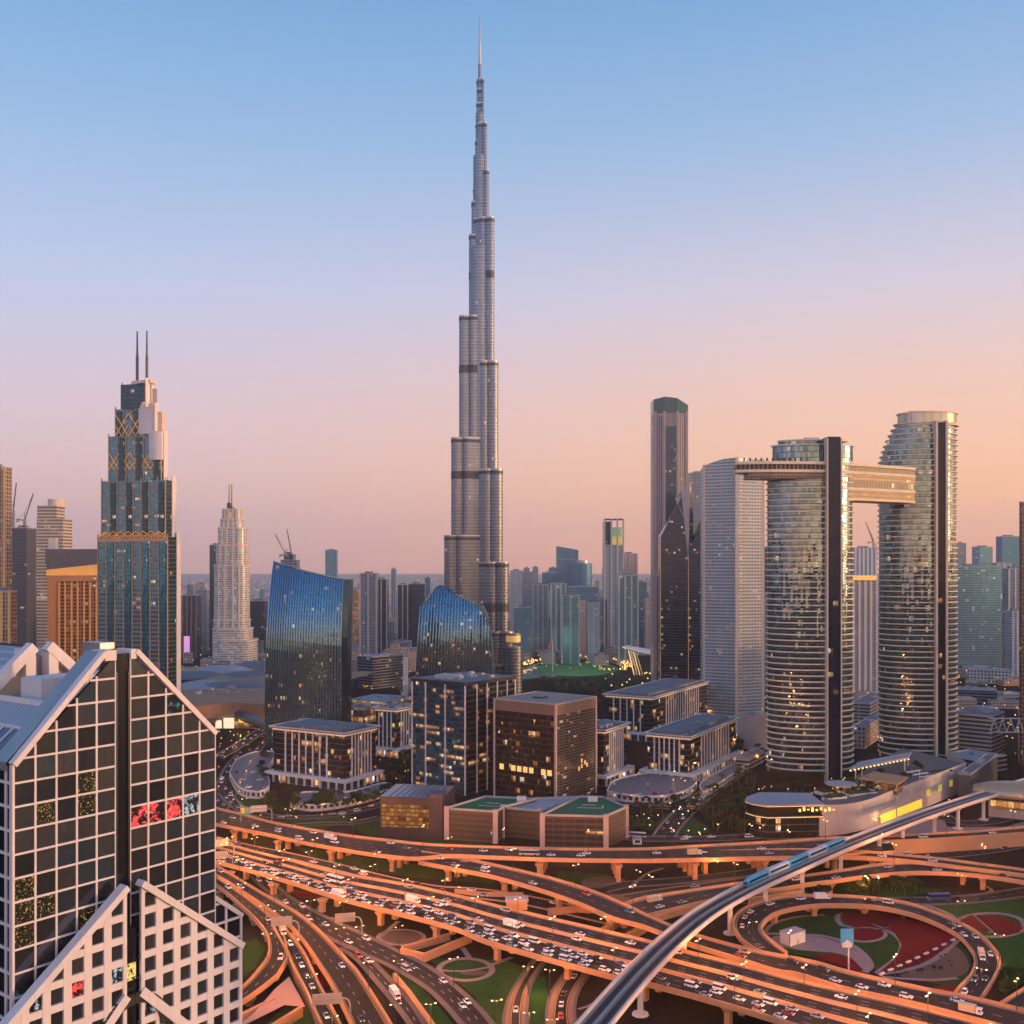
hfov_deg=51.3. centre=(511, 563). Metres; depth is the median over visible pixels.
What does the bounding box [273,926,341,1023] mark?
flyover
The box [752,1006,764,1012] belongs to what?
car
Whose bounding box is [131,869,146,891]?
window
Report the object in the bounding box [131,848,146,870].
window
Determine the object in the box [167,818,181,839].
window
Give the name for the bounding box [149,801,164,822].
window
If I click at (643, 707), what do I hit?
office block
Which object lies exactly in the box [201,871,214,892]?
window
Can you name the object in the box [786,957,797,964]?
off roader
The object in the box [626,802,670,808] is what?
road
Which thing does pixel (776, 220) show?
sky
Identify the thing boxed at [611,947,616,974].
street lamp
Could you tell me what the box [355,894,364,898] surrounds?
off roader
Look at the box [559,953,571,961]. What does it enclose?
minibus
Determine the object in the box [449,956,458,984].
street lamp
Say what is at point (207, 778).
window
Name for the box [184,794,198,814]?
window
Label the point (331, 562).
downtown tower
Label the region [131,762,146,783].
window
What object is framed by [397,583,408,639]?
downtown tower
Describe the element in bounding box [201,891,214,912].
window
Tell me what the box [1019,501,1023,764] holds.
edge slab
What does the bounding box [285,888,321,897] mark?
flower bed
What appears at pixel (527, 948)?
off roader
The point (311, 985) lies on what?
car
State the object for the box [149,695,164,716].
window
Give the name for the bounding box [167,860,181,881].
window
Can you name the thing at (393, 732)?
office block
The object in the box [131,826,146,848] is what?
window
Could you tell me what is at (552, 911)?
retaining wall
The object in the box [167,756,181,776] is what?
window
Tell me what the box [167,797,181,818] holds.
window
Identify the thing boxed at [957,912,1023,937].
path
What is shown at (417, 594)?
downtown tower
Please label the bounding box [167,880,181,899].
window
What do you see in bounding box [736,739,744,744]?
broad tree
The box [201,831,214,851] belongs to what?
window
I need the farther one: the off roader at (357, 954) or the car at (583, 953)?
the off roader at (357, 954)
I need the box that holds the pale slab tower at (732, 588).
[701,457,764,717]
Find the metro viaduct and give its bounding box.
[574,778,1023,1023]
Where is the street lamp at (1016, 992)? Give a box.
[1014,977,1018,1010]
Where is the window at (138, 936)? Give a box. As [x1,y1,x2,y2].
[138,936,139,954]
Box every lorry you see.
[279,926,285,934]
[324,832,336,838]
[331,888,345,896]
[389,984,400,999]
[404,894,419,902]
[503,917,519,928]
[646,894,662,902]
[687,848,701,855]
[813,892,830,899]
[958,1000,982,1015]
[977,947,985,959]
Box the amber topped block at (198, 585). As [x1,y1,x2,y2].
[194,582,208,593]
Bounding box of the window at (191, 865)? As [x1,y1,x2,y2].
[184,855,198,877]
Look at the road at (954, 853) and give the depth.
626.36 m
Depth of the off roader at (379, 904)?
502.95 m
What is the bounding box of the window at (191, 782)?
[184,773,198,794]
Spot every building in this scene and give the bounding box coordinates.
[181,666,195,668]
[183,652,193,662]
[200,658,212,666]
[209,660,229,665]
[258,653,265,660]
[853,691,875,694]
[956,668,965,677]
[956,696,976,709]
[961,665,986,674]
[965,680,977,686]
[967,678,986,684]
[974,705,999,709]
[987,698,1018,708]
[996,679,1018,685]
[997,691,1018,697]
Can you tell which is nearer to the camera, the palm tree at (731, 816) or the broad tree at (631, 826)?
the broad tree at (631, 826)
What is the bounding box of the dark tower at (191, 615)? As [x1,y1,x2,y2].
[181,593,200,658]
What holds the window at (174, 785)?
in the gabled tower at (114, 909)
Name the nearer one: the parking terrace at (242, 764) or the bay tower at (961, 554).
the parking terrace at (242, 764)
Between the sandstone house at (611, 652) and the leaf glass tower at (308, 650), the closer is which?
the leaf glass tower at (308, 650)
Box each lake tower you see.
[510,569,522,630]
[514,605,530,651]
[522,570,532,627]
[532,583,548,655]
[542,571,557,589]
[550,582,566,651]
[561,593,579,663]
[568,585,597,618]
[580,599,585,658]
[587,601,599,663]
[597,597,606,651]
[617,573,638,664]
[624,552,637,574]
[639,580,646,647]
[644,596,650,648]
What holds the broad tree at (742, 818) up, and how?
on the ground at (664, 1008)
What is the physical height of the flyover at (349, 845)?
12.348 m
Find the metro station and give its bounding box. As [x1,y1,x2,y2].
[973,781,1023,819]
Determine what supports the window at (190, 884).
in the gabled tower at (114, 909)
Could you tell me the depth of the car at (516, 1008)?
403.65 m
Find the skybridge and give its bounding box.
[734,458,915,503]
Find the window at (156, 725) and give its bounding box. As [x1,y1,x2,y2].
[149,717,164,737]
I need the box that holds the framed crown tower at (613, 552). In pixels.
[603,519,623,648]
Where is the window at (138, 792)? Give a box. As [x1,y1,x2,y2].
[131,783,146,805]
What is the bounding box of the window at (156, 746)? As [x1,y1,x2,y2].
[149,738,164,758]
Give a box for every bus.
[326,873,343,882]
[519,848,539,855]
[629,831,645,837]
[927,892,950,899]
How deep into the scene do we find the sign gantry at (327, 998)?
385.55 m
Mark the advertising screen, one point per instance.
(186, 643)
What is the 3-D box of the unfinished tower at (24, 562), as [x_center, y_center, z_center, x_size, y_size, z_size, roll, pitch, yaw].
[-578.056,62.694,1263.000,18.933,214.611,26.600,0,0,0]
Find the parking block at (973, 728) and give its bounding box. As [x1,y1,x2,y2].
[956,708,1004,753]
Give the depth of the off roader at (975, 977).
432.40 m
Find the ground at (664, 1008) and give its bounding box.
[36,574,1023,1023]
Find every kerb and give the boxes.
[216,749,239,783]
[217,728,258,753]
[217,793,379,818]
[220,837,567,904]
[222,732,264,758]
[227,745,264,809]
[229,792,379,815]
[249,873,464,1023]
[264,877,495,1023]
[281,856,605,923]
[290,816,376,824]
[301,818,379,826]
[339,947,412,1023]
[349,944,427,1023]
[502,959,533,1023]
[525,962,546,1023]
[545,972,563,1023]
[573,974,589,1022]
[607,863,772,884]
[607,874,751,892]
[620,877,746,894]
[623,828,869,841]
[624,795,715,808]
[649,833,748,836]
[652,790,699,835]
[674,759,765,836]
[739,895,1023,904]
[752,887,1023,898]
[937,818,1014,825]
[943,847,1023,857]
[948,813,992,820]
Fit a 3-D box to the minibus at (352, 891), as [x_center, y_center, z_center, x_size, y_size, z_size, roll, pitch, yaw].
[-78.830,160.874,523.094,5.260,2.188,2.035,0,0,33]
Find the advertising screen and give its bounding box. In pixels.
[184,636,189,652]
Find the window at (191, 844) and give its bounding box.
[184,835,198,856]
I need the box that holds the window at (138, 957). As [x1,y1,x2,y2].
[138,957,139,976]
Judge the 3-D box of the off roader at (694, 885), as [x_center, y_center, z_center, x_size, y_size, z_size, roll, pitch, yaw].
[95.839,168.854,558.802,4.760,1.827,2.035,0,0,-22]
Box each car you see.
[309,983,314,988]
[323,1012,329,1018]
[338,962,344,967]
[358,1015,364,1021]
[390,903,399,906]
[408,963,416,968]
[433,902,441,906]
[434,910,443,914]
[438,915,446,919]
[439,977,446,982]
[444,920,453,924]
[458,1002,465,1008]
[463,998,470,1004]
[464,923,473,927]
[475,932,484,936]
[489,936,498,941]
[502,935,511,940]
[506,942,516,946]
[513,1006,518,1011]
[543,947,553,952]
[545,942,555,947]
[559,1001,563,1006]
[561,947,571,951]
[561,991,566,996]
[568,953,578,958]
[571,936,581,940]
[575,931,584,935]
[577,951,587,955]
[578,961,588,966]
[581,957,592,962]
[592,954,602,959]
[615,961,626,965]
[625,940,635,944]
[654,974,665,978]
[655,904,664,908]
[690,978,700,984]
[699,991,711,996]
[709,988,721,994]
[733,995,745,1001]
[739,948,749,953]
[751,1000,764,1006]
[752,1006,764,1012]
[753,989,765,994]
[773,1012,786,1018]
[781,1009,794,1015]
[785,1005,798,1011]
[810,1012,823,1018]
[829,976,841,982]
[834,994,847,999]
[855,983,867,989]
[878,981,890,987]
[950,996,963,1001]
[952,922,960,926]
[960,931,967,936]
[982,975,988,980]
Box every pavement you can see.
[242,977,304,1023]
[891,819,1023,834]
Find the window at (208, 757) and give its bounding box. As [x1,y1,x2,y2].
[201,750,214,770]
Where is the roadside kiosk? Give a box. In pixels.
[632,837,641,844]
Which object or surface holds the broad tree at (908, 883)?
on the ground at (664, 1008)
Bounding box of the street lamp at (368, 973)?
[363,960,373,990]
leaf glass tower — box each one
[265,561,352,745]
[416,585,494,676]
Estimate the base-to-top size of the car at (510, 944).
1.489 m
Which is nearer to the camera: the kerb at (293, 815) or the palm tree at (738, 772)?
the kerb at (293, 815)
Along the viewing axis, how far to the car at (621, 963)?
429.41 m
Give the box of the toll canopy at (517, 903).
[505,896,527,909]
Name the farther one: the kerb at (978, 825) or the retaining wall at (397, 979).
the kerb at (978, 825)
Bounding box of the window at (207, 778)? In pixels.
[201,770,214,790]
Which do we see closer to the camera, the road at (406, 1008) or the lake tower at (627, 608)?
the road at (406, 1008)
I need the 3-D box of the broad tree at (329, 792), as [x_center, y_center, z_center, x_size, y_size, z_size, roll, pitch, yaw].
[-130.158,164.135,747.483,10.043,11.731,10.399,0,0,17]
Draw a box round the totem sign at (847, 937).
[841,928,853,969]
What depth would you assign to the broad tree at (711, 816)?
686.51 m
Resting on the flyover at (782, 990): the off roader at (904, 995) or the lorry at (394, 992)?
the off roader at (904, 995)
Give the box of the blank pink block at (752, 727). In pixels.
[738,711,766,748]
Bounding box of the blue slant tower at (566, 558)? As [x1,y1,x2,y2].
[556,546,577,592]
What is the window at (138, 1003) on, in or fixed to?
in the gabled tower at (114, 909)
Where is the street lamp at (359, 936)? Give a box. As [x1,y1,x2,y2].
[355,925,363,951]
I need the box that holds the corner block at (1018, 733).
[1018,703,1018,762]
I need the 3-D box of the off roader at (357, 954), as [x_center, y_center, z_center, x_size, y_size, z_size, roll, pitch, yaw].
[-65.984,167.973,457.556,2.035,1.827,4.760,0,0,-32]
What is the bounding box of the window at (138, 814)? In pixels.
[131,805,146,826]
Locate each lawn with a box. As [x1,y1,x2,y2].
[236,794,330,811]
[242,939,264,976]
[267,1003,313,1023]
[275,815,359,829]
[295,847,492,883]
[347,816,502,845]
[391,971,452,1023]
[430,957,524,1023]
[529,977,547,1023]
[537,662,617,675]
[556,870,612,888]
[630,817,658,830]
[657,813,708,833]
[763,908,970,984]
[776,881,946,896]
[930,898,1023,994]
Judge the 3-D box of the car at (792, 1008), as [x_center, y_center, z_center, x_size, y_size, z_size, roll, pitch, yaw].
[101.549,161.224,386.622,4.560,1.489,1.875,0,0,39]
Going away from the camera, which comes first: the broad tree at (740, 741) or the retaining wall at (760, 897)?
the retaining wall at (760, 897)
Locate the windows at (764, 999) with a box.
[763,998,775,1002]
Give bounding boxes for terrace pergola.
[918,774,935,781]
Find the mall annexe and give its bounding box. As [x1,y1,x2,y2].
[351,694,410,704]
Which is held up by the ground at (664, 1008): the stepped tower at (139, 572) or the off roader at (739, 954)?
the stepped tower at (139, 572)
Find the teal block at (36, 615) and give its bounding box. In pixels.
[36,586,36,645]
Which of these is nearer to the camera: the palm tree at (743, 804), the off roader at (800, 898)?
the off roader at (800, 898)
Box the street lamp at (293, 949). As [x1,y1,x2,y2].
[289,938,298,963]
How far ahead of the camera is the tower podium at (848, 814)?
721.05 m
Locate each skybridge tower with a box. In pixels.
[766,437,854,782]
[877,411,958,756]
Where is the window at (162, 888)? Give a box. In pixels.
[157,885,164,892]
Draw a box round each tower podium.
[0,587,16,643]
[819,748,965,835]
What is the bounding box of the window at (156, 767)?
[149,759,164,780]
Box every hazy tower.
[187,583,193,592]
[259,589,264,599]
[391,568,396,616]
[425,576,430,598]
[532,566,537,583]
[595,580,598,597]
[645,578,649,595]
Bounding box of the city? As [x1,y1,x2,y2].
[36,575,878,630]
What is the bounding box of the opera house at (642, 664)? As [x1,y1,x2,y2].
[622,645,650,674]
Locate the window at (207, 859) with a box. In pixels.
[201,851,214,872]
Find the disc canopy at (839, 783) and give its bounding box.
[825,780,856,793]
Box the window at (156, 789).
[149,780,164,801]
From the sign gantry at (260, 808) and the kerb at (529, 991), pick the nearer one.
the kerb at (529, 991)
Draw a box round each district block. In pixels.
[201,631,202,655]
[258,640,263,652]
[351,640,358,652]
[389,616,396,632]
[389,621,393,647]
[393,639,411,646]
[400,644,410,647]
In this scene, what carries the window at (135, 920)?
in the gabled tower at (114, 909)
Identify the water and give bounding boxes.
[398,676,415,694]
[522,666,556,678]
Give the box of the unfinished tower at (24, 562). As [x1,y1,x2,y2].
[12,525,36,645]
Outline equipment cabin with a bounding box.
[779,926,805,945]
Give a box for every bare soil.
[381,931,420,943]
[460,970,487,974]
[581,876,625,887]
[608,894,630,901]
[771,936,866,968]
[900,947,968,977]
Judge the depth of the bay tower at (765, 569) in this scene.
1500.00 m
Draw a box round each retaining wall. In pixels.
[242,997,275,1021]
[271,1006,302,1023]
[393,973,434,1023]
[400,948,423,959]
[401,933,449,949]
[420,936,471,961]
[455,889,522,896]
[548,905,592,915]
[601,921,619,930]
[625,927,647,936]
[653,906,694,919]
[748,889,802,903]
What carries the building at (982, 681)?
on the ground at (664, 1008)
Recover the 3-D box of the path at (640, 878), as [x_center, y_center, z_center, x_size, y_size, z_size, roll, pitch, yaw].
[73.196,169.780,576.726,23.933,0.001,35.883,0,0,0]
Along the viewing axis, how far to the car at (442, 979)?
430.31 m
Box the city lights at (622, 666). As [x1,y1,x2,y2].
[195,582,1017,737]
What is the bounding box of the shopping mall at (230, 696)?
[181,660,377,729]
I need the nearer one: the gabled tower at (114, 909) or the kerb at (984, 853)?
the gabled tower at (114, 909)
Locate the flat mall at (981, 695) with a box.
[956,685,996,705]
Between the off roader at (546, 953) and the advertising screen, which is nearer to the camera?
the off roader at (546, 953)
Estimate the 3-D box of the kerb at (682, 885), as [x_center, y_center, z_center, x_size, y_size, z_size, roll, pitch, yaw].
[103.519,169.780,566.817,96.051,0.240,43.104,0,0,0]
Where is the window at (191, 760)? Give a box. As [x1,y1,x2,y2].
[184,753,197,773]
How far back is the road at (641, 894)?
555.07 m
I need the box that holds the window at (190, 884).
[184,876,198,897]
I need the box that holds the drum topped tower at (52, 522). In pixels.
[36,499,71,645]
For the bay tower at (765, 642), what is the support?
on the ground at (664, 1008)
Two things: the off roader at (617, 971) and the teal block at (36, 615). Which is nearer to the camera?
the off roader at (617, 971)
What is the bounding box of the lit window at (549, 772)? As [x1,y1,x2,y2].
[547,770,551,775]
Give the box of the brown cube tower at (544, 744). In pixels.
[493,691,596,797]
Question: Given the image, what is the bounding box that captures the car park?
[444,795,628,847]
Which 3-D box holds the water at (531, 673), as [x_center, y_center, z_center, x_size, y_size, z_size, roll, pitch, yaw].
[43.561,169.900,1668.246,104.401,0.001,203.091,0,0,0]
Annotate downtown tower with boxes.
[250,599,267,653]
[325,549,337,576]
[351,588,358,641]
[359,571,377,653]
[378,577,388,652]
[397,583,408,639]
[408,582,425,646]
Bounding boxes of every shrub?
[998,987,1008,992]
[999,970,1007,974]
[1003,982,1010,987]
[1012,975,1021,980]
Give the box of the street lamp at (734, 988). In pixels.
[731,975,737,1003]
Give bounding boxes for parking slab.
[853,692,878,723]
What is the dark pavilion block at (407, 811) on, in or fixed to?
on the ground at (664, 1008)
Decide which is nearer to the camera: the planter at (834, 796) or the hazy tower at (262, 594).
the planter at (834, 796)
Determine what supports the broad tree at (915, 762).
on the tower podium at (848, 814)
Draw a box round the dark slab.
[210,543,217,657]
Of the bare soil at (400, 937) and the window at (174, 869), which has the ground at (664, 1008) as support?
the bare soil at (400, 937)
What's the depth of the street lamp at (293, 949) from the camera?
436.76 m
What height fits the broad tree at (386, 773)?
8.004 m
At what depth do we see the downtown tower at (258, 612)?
1900.00 m
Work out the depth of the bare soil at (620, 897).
542.17 m
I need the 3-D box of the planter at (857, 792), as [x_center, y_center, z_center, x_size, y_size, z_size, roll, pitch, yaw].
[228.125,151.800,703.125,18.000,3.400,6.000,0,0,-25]
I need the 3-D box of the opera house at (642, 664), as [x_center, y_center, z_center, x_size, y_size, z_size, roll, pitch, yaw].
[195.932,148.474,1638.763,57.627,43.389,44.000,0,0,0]
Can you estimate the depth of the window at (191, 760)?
174.06 m
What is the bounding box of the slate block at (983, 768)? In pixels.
[958,753,996,797]
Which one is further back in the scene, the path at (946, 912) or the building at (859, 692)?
the building at (859, 692)
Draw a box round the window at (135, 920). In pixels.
[131,914,139,933]
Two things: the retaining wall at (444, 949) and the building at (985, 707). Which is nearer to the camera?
the retaining wall at (444, 949)
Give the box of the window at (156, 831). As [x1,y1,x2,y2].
[149,822,164,844]
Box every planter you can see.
[814,787,834,795]
[822,793,846,799]
[844,789,870,796]
[925,769,953,774]
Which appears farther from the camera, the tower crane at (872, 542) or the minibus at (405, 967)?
the tower crane at (872, 542)
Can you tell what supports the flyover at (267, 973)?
on the ground at (664, 1008)
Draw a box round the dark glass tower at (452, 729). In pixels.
[411,671,516,795]
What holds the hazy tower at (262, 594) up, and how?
on the ground at (664, 1008)
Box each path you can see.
[376,929,425,945]
[381,921,399,936]
[436,957,494,981]
[442,966,491,971]
[460,947,471,958]
[491,957,512,964]
[527,659,626,669]
[630,868,664,885]
[764,914,824,931]
[765,932,873,972]
[834,913,904,930]
[839,912,901,972]
[853,927,887,941]
[876,940,959,974]
[882,976,957,980]
[915,903,958,919]
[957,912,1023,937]
[974,916,993,932]
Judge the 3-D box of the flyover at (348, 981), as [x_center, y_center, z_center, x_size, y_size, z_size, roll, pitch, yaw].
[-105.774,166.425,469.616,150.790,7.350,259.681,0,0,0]
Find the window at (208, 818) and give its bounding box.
[201,811,214,831]
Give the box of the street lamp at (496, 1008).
[491,998,501,1023]
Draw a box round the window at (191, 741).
[184,733,198,752]
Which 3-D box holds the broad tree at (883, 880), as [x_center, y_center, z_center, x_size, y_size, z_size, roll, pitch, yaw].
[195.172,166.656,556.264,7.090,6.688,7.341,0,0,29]
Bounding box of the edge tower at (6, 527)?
[0,464,12,589]
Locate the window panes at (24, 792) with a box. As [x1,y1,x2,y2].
[15,659,237,1023]
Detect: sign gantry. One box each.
[216,839,234,853]
[216,851,232,863]
[251,805,271,820]
[271,916,299,938]
[312,992,350,1016]
[335,912,361,933]
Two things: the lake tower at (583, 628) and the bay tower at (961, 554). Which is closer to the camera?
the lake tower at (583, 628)
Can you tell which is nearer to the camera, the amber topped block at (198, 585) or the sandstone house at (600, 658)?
the sandstone house at (600, 658)
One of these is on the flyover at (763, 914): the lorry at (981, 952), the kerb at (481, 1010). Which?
the lorry at (981, 952)
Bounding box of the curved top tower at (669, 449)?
[651,397,687,680]
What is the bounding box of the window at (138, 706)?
[131,698,146,718]
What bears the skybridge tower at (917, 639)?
on the ground at (664, 1008)
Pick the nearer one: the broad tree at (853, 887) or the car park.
the broad tree at (853, 887)
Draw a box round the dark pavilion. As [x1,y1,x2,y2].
[745,792,834,838]
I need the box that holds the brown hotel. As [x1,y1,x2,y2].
[45,538,96,670]
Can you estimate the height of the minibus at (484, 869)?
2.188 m
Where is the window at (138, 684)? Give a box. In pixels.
[131,676,146,696]
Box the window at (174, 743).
[167,735,181,755]
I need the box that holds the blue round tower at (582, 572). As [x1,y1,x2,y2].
[572,557,591,585]
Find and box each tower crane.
[12,483,16,526]
[16,494,33,526]
[275,534,287,557]
[284,530,291,560]
[866,523,873,547]
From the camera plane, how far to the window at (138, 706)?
166.29 m
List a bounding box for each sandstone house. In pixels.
[351,653,360,659]
[351,656,356,670]
[352,649,364,654]
[385,644,408,652]
[408,652,416,671]
[522,650,531,663]
[531,645,534,657]
[540,647,549,657]
[541,650,556,663]
[554,651,560,661]
[594,652,608,664]
[603,647,616,661]
[617,658,634,664]
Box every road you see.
[216,729,264,758]
[216,733,264,808]
[216,838,605,921]
[219,792,379,818]
[250,873,487,1023]
[294,817,379,825]
[342,947,420,1023]
[505,959,543,1023]
[548,970,586,1023]
[607,864,772,890]
[622,878,745,898]
[625,834,757,840]
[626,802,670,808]
[654,749,766,836]
[743,889,1023,902]
[912,846,1023,857]
[938,813,1009,824]
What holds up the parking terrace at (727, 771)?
on the ground at (664, 1008)
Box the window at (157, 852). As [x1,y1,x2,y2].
[149,843,164,865]
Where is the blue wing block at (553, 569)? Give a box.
[548,567,557,571]
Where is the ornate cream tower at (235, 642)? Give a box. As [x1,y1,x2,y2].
[212,484,258,664]
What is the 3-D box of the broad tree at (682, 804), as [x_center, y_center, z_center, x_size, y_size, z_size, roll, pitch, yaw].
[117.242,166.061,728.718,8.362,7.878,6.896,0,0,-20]
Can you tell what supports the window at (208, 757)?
in the gabled tower at (114, 909)
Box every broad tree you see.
[257,798,273,812]
[265,793,275,808]
[279,802,288,812]
[290,797,299,811]
[303,799,311,805]
[310,799,320,804]
[312,792,319,798]
[319,788,333,796]
[320,793,328,803]
[342,797,352,808]
[350,790,362,805]
[359,794,367,807]
[371,789,379,803]
[379,781,392,790]
[383,770,390,780]
[387,757,394,766]
[394,774,405,783]
[587,689,595,694]
[629,823,634,829]
[640,802,649,814]
[654,800,664,804]
[671,796,680,804]
[671,804,679,813]
[678,801,687,811]
[705,813,717,826]
[713,816,723,830]
[717,787,724,796]
[732,809,742,819]
[732,825,742,834]
[734,817,749,833]
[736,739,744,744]
[736,792,746,798]
[737,819,747,834]
[775,785,783,791]
[781,782,792,792]
[790,780,802,792]
[807,877,817,892]
[816,884,830,891]
[850,786,856,791]
[851,883,869,893]
[854,880,867,894]
[855,888,862,894]
[862,874,875,894]
[865,782,872,787]
[871,881,880,892]
[879,877,888,888]
[885,874,898,889]
[888,880,900,891]
[894,879,914,895]
[906,876,924,892]
[912,760,921,768]
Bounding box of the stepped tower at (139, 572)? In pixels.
[97,331,180,691]
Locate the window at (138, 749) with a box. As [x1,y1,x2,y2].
[131,740,146,761]
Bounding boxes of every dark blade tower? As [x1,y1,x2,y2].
[658,482,692,679]
[688,519,700,679]
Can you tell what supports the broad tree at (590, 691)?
on the ground at (664, 1008)
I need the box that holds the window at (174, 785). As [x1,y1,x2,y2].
[167,777,181,797]
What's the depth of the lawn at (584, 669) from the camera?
1703.87 m
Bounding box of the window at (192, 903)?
[184,896,198,912]
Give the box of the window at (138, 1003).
[138,1003,139,1019]
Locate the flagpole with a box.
[548,641,552,670]
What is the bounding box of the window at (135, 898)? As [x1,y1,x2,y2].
[131,892,139,913]
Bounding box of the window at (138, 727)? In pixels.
[131,719,146,740]
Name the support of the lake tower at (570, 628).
on the ground at (664, 1008)
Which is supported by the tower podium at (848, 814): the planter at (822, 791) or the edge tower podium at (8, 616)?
the planter at (822, 791)
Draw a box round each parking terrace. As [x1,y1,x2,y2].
[229,750,273,798]
[290,782,387,811]
[606,772,697,802]
[699,762,745,797]
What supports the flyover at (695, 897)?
on the ground at (664, 1008)
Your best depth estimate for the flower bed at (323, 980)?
442.12 m
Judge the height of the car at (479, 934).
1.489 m
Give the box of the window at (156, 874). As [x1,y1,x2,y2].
[149,864,164,885]
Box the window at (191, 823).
[184,814,198,835]
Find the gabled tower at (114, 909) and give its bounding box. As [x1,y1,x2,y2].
[0,641,245,1023]
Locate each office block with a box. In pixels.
[265,718,384,790]
[371,702,410,757]
[597,719,634,786]
[602,678,712,741]
[639,714,742,781]
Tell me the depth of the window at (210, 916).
177.40 m
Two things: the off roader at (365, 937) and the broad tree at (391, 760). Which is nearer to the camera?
the off roader at (365, 937)
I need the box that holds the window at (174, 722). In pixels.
[167,714,181,734]
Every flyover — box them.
[216,807,897,881]
[216,843,988,1023]
[216,864,392,1023]
[216,876,287,1005]
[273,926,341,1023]
[418,851,1023,1023]
[624,862,1023,915]
[701,848,1023,884]
[732,894,1000,997]
[876,826,1023,853]
[1000,987,1023,1007]
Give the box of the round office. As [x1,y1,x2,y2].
[357,652,407,688]
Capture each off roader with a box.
[278,953,283,959]
[299,902,305,907]
[354,951,361,957]
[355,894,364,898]
[361,899,370,903]
[362,934,370,940]
[373,902,382,906]
[405,909,415,914]
[439,900,448,905]
[447,912,457,918]
[454,898,463,902]
[466,919,475,924]
[483,929,493,935]
[500,907,510,912]
[508,932,519,938]
[518,939,528,944]
[522,945,533,951]
[541,950,552,956]
[558,1012,563,1018]
[598,965,610,971]
[613,969,620,974]
[625,907,634,913]
[657,978,669,985]
[690,883,699,887]
[726,973,738,980]
[735,951,746,957]
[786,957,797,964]
[796,896,805,899]
[817,965,829,972]
[899,991,912,999]
[945,922,955,928]
[961,987,967,993]
[971,974,978,981]
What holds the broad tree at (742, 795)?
on the ground at (664, 1008)
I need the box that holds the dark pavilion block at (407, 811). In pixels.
[380,784,454,839]
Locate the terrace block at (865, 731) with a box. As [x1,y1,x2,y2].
[853,716,878,748]
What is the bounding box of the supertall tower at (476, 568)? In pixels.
[444,16,521,693]
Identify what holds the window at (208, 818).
in the gabled tower at (114, 909)
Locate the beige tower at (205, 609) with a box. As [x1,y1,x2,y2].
[196,588,209,653]
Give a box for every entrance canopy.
[850,752,911,777]
[858,771,907,817]
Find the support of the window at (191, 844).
in the gabled tower at (114, 909)
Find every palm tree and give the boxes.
[292,791,300,796]
[335,791,344,798]
[364,794,373,807]
[658,804,667,817]
[722,804,733,814]
[726,814,735,829]
[733,770,742,783]
[739,803,746,817]
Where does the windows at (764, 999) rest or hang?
in the minibus at (770, 1000)
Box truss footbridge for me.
[988,718,1022,732]
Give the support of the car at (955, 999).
on the flyover at (610, 908)
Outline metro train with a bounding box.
[743,837,844,886]
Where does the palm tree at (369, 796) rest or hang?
on the ground at (664, 1008)
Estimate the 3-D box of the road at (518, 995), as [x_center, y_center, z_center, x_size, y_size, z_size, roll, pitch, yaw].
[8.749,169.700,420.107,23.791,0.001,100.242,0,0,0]
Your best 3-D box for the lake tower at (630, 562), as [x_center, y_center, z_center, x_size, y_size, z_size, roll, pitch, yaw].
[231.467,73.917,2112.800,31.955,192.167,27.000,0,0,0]
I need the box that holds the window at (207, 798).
[201,790,214,811]
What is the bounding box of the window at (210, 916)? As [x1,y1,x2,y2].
[202,911,214,923]
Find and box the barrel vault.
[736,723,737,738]
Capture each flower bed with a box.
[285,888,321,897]
[299,941,329,987]
[811,954,861,970]
[840,912,901,927]
[840,914,881,928]
[854,928,883,940]
[877,917,955,973]
[935,984,956,991]
[960,915,991,931]
[977,915,1022,934]
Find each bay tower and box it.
[765,546,766,592]
[765,593,766,692]
[853,546,876,575]
[853,575,877,691]
[956,542,965,564]
[956,564,1001,667]
[972,545,992,564]
[991,561,1010,567]
[996,535,1018,567]
[1002,567,1018,667]
[1005,609,1018,675]
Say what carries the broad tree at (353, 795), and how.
on the ground at (664, 1008)
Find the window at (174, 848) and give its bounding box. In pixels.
[167,839,181,860]
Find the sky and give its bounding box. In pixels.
[0,0,1023,573]
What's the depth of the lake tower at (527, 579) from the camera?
2400.00 m
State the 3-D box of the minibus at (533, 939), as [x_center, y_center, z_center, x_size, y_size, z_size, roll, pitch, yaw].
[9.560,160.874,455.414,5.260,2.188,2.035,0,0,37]
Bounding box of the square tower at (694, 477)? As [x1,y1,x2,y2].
[688,471,700,534]
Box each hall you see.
[351,703,378,723]
[736,747,763,768]
[939,749,1006,770]
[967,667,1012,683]
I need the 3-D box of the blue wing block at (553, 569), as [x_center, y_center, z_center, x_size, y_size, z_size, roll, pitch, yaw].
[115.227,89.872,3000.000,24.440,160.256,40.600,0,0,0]
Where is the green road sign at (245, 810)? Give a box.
[240,807,250,820]
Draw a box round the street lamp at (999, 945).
[994,933,1004,960]
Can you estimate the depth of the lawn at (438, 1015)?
412.66 m
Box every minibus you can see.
[273,860,281,865]
[276,857,283,862]
[295,835,302,839]
[300,880,308,884]
[330,838,338,843]
[346,888,356,894]
[358,870,367,875]
[401,963,410,971]
[423,905,433,911]
[480,867,489,872]
[484,924,495,931]
[528,936,539,943]
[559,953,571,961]
[581,889,590,895]
[684,979,697,988]
[712,982,726,991]
[763,996,777,1005]
[882,898,893,904]
[919,833,927,837]

